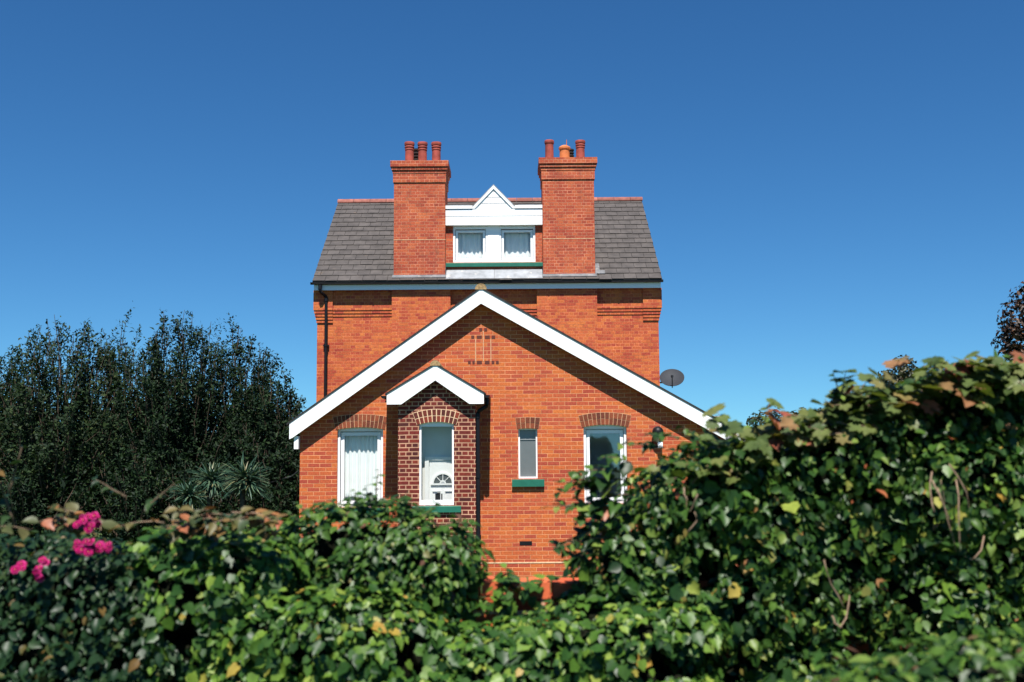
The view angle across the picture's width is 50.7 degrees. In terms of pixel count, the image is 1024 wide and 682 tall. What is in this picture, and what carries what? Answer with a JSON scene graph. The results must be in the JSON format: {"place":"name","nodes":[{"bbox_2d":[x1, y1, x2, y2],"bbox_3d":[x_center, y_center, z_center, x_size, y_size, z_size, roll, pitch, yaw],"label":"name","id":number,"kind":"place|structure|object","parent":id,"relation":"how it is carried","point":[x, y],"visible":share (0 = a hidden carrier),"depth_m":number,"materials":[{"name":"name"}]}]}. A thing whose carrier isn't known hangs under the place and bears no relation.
{"place":"outdoors","nodes":[
{"label":"outdoors","id":0,"kind":"place"},
{"bbox_2d":[0,467,926,592],"bbox_3d":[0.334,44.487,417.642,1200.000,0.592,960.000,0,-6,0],"label":"ground","id":1,"kind":"structure","parent":0,"point":[917,469],"depth_m":24.88,"materials":[{"name":"green plant"}]},
{"bbox_2d":[0,345,33,533],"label":"willow tree","id":2,"kind":"object","parent":1,"relation":"on","point":[8,355],"visible":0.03,"depth_m":24.90,"materials":[{"name":"green plant"}]},
{"bbox_2d":[0,445,104,565],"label":"dark bush","id":3,"kind":"object","parent":1,"relation":"on","point":[35,511],"visible":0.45,"depth_m":22.02,"materials":[{"name":"green plant"}]},
{"bbox_2d":[0,315,152,563],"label":"willow tree","id":4,"kind":"object","parent":1,"relation":"on","point":[39,425],"visible":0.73,"depth_m":22.88,"materials":[{"name":"green plant"}]},
{"bbox_2d":[0,445,214,681],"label":"rose bush","id":5,"kind":"object","parent":1,"relation":"on","point":[76,589],"visible":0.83,"depth_m":4.62,"materials":[{"name":"green plant"}]},
{"bbox_2d":[59,307,180,554],"bbox_3d":[-8.993,2.178,25.113,3.987,6.206,3.838,0,-6,0],"label":"willow tree","id":6,"kind":"object","parent":1,"relation":"on","point":[112,351],"visible":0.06,"depth_m":24.88,"materials":[{"name":"green plant"}]},
{"bbox_2d":[77,433,199,555],"bbox_3d":[-7.675,3.401,22.310,2.392,3.005,2.456,0,-6,0],"label":"dark bush","id":7,"kind":"object","parent":1,"relation":"on","point":[138,490],"visible":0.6,"depth_m":21.93,"materials":[{"name":"green plant"}]},
{"bbox_2d":[0,502,325,681],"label":"bramble","id":8,"kind":"object","parent":1,"relation":"on","point":[211,579],"visible":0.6,"depth_m":4.65,"materials":[{"name":"plant"}]},
{"bbox_2d":[69,309,256,543],"bbox_3d":[-7.381,2.069,23.792,4.054,5.728,3.636,0,-6,0],"label":"evergreen tree","id":9,"kind":"object","parent":1,"relation":"on","point":[160,411],"visible":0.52,"depth_m":23.19,"materials":[{"name":"green plant"}]},
{"bbox_2d":[165,476,206,523],"bbox_3d":[-6.053,3.503,20.126,0.784,1.990,0.730,0,-6,0],"label":"cordyline","id":10,"kind":"object","parent":1,"relation":"on","point":[188,491],"visible":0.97,"depth_m":20.14,"materials":[{"name":"green plant"}]},
{"bbox_2d":[148,447,246,555],"bbox_3d":[-6.430,3.621,22.296,2.132,2.890,2.364,2,-6,-20],"label":"dark bush","id":11,"kind":"object","parent":1,"relation":"on","point":[218,502],"visible":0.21,"depth_m":21.99,"materials":[{"name":"green plant"}]},
{"bbox_2d":[187,455,234,510],"bbox_3d":[-5.770,3.381,20.762,1.018,2.358,0.958,0,-6,0],"label":"cordyline","id":12,"kind":"object","parent":1,"relation":"on","point":[209,481],"visible":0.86,"depth_m":20.74,"materials":[{"name":"green plant"}]},
{"bbox_2d":[167,312,299,506],"bbox_3d":[-6.187,2.142,24.463,3.394,5.667,3.522,-4,-7,35],"label":"evergreen tree","id":13,"kind":"object","parent":1,"relation":"on","point":[240,384],"visible":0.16,"depth_m":24.25,"materials":[{"name":"green plant"}]},
{"bbox_2d":[214,455,273,529],"bbox_3d":[-5.058,3.289,20.350,1.118,2.447,1.041,0,-6,0],"label":"cordyline","id":14,"kind":"object","parent":1,"relation":"on","point":[245,480],"visible":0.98,"depth_m":20.34,"materials":[{"name":"green plant"}]},
{"bbox_2d":[213,438,299,545],"bbox_3d":[-4.968,3.487,22.349,2.523,2.970,2.371,0,-6,0],"label":"dark bush","id":15,"kind":"object","parent":1,"relation":"on","point":[280,505],"visible":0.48,"depth_m":22.17,"materials":[{"name":"green plant"}]},
{"bbox_2d":[210,369,305,528],"bbox_3d":[-5.086,2.929,23.517,3.019,4.672,2.877,0,-6,0],"label":"evergreen tree","id":16,"kind":"object","parent":1,"relation":"on","point":[272,433],"visible":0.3,"depth_m":23.04,"materials":[{"name":"green plant"}]},
{"bbox_2d":[245,469,494,678],"bbox_3d":[-0.751,1.620,5.184,1.444,2.000,0.904,0,-6,0],"label":"leafy shrub","id":17,"kind":"object","parent":1,"relation":"on","point":[406,556],"visible":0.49,"depth_m":4.97,"materials":[{"name":"green plant"}]},
{"bbox_2d":[206,563,737,681],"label":"ivy","id":18,"kind":"object","parent":1,"relation":"on","point":[592,645],"visible":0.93,"depth_m":4.57,"materials":[{"name":"green plant"}]},
{"bbox_2d":[2,575,1022,679],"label":"garden wall","id":19,"kind":"structure","parent":1,"relation":"on","point":[552,590],"depth_m":5.10,"materials":[{"name":"brick"}]},
{"bbox_2d":[287,139,739,576],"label":"brick house","id":20,"kind":"structure","parent":1,"relation":"on","point":[491,392],"depth_m":20.48,"materials":[{"name":"orange brick"}]},
{"bbox_2d":[271,469,299,482],"bbox_3d":[-4.896,2.845,22.374,0.182,0.613,3.592,3,-7,-33],"label":"washing line","id":21,"kind":"object","parent":20,"relation":"attached to","point":[287,477],"visible":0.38,"depth_m":21.94,"materials":[{"name":"metal"}]},
{"bbox_2d":[332,414,388,513],"bbox_3d":[-2.853,2.317,20.327,1.100,1.880,0.230,0,-6,0],"label":"window","id":22,"kind":"structure","parent":20,"relation":"in","point":[352,424],"depth_m":20.36,"materials":[{"name":"white plastic"}]},
{"bbox_2d":[344,436,377,500],"bbox_3d":[-2.851,2.415,20.500,0.746,1.380,0.055,0,-6,0],"label":"net curtain","id":23,"kind":"object","parent":20,"relation":"attached to","point":[360,462],"visible":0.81,"depth_m":20.50,"materials":[{"name":"white fabric"}]},
{"bbox_2d":[425,457,451,499],"bbox_3d":[-1.229,3.163,19.764,0.730,2.080,0.077,0,-6,0],"label":"door","id":24,"kind":"structure","parent":20,"relation":"in","point":[438,474],"depth_m":19.81,"materials":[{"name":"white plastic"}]},
{"bbox_2d":[458,230,485,259],"bbox_3d":[-1.017,-2.335,26.710,0.756,0.820,0.049,0,-6,0],"label":"net curtain","id":25,"kind":"object","parent":20,"relation":"attached to","point":[470,245],"visible":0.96,"depth_m":26.71,"materials":[{"name":"white fabric"}]},
{"bbox_2d":[501,231,530,259],"bbox_3d":[0.130,-2.344,26.710,0.795,0.820,0.048,0,-6,0],"label":"net curtain","id":26,"kind":"object","parent":20,"relation":"attached to","point":[516,245],"visible":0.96,"depth_m":26.71,"materials":[{"name":"white fabric"}]},
{"bbox_2d":[512,417,543,486],"bbox_3d":[0.298,2.083,20.333,0.605,1.300,0.200,0,-6,0],"label":"window","id":27,"kind":"structure","parent":20,"relation":"in","point":[527,427],"depth_m":20.37,"materials":[{"name":"grey glass"}]},
{"bbox_2d":[578,412,630,511],"bbox_3d":[1.757,2.268,20.329,1.050,1.850,0.230,0,-6,0],"label":"window","id":28,"kind":"structure","parent":20,"relation":"in","point":[599,422],"depth_m":20.36,"materials":[{"name":"white plastic"}]},
{"bbox_2d":[586,433,624,500],"bbox_3d":[1.758,2.403,21.064,0.970,1.650,0.040,0,-6,0],"label":"window pane","id":29,"kind":"structure","parent":20,"relation":"attached to","point":[601,444],"depth_m":21.09,"materials":[{"name":"clear glass"}]},
{"bbox_2d":[652,426,663,445],"bbox_3d":[2.731,1.798,20.217,0.212,0.404,0.212,0,-6,0],"label":"wall lamp","id":30,"kind":"object","parent":20,"relation":"attached to","point":[657,429],"visible":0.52,"depth_m":20.18,"materials":[{"name":"black plastic"}]},
{"bbox_2d":[660,369,683,387],"bbox_3d":[3.865,0.913,26.338,0.513,0.489,0.625,4,-7,-36],"label":"satellite dish","id":31,"kind":"object","parent":20,"relation":"attached to","point":[672,377],"visible":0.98,"depth_m":26.34,"materials":[{"name":"black metal"}]},
{"bbox_2d":[744,406,805,425],"bbox_3d":[7.405,3.578,29.763,2.191,3.585,1.438,0,-6,0],"label":"bush","id":32,"kind":"object","parent":1,"relation":"on","point":[757,418],"visible":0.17,"depth_m":29.91,"materials":[{"name":"green plant"}]},
{"bbox_2d":[540,348,1023,681],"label":"hedge","id":33,"kind":"object","parent":1,"relation":"on","point":[827,538],"visible":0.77,"depth_m":4.88,"materials":[{"name":"green plant"}]},
{"bbox_2d":[633,350,1023,566],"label":"grape vine","id":34,"kind":"object","parent":1,"relation":"on","point":[889,400],"visible":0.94,"depth_m":4.95,"materials":[{"name":"plant"}]},
{"bbox_2d":[763,625,1023,681],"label":"shrub","id":35,"kind":"object","parent":1,"relation":"on","point":[1006,667],"visible":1,"depth_m":3.20,"materials":[{"name":"green plant"}]},
{"bbox_2d":[877,354,929,424],"bbox_3d":[12.065,2.952,31.782,2.942,5.170,2.139,0,-6,0],"label":"dark tree","id":36,"kind":"object","parent":1,"relation":"on","point":[905,371],"visible":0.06,"depth_m":31.79,"materials":[{"name":"brown plant"}]},
{"bbox_2d":[990,281,1023,361],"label":"copper beech","id":37,"kind":"object","parent":1,"relation":"on","point":[1011,330],"visible":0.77,"depth_m":38.33,"materials":[{"name":"brown plant"}]},
{"bbox_2d":[0,0,1023,455],"label":"sky","id":38,"kind":"structure","parent":0,"point":[824,186],"materials":[{"name":"blue"}]}
]}

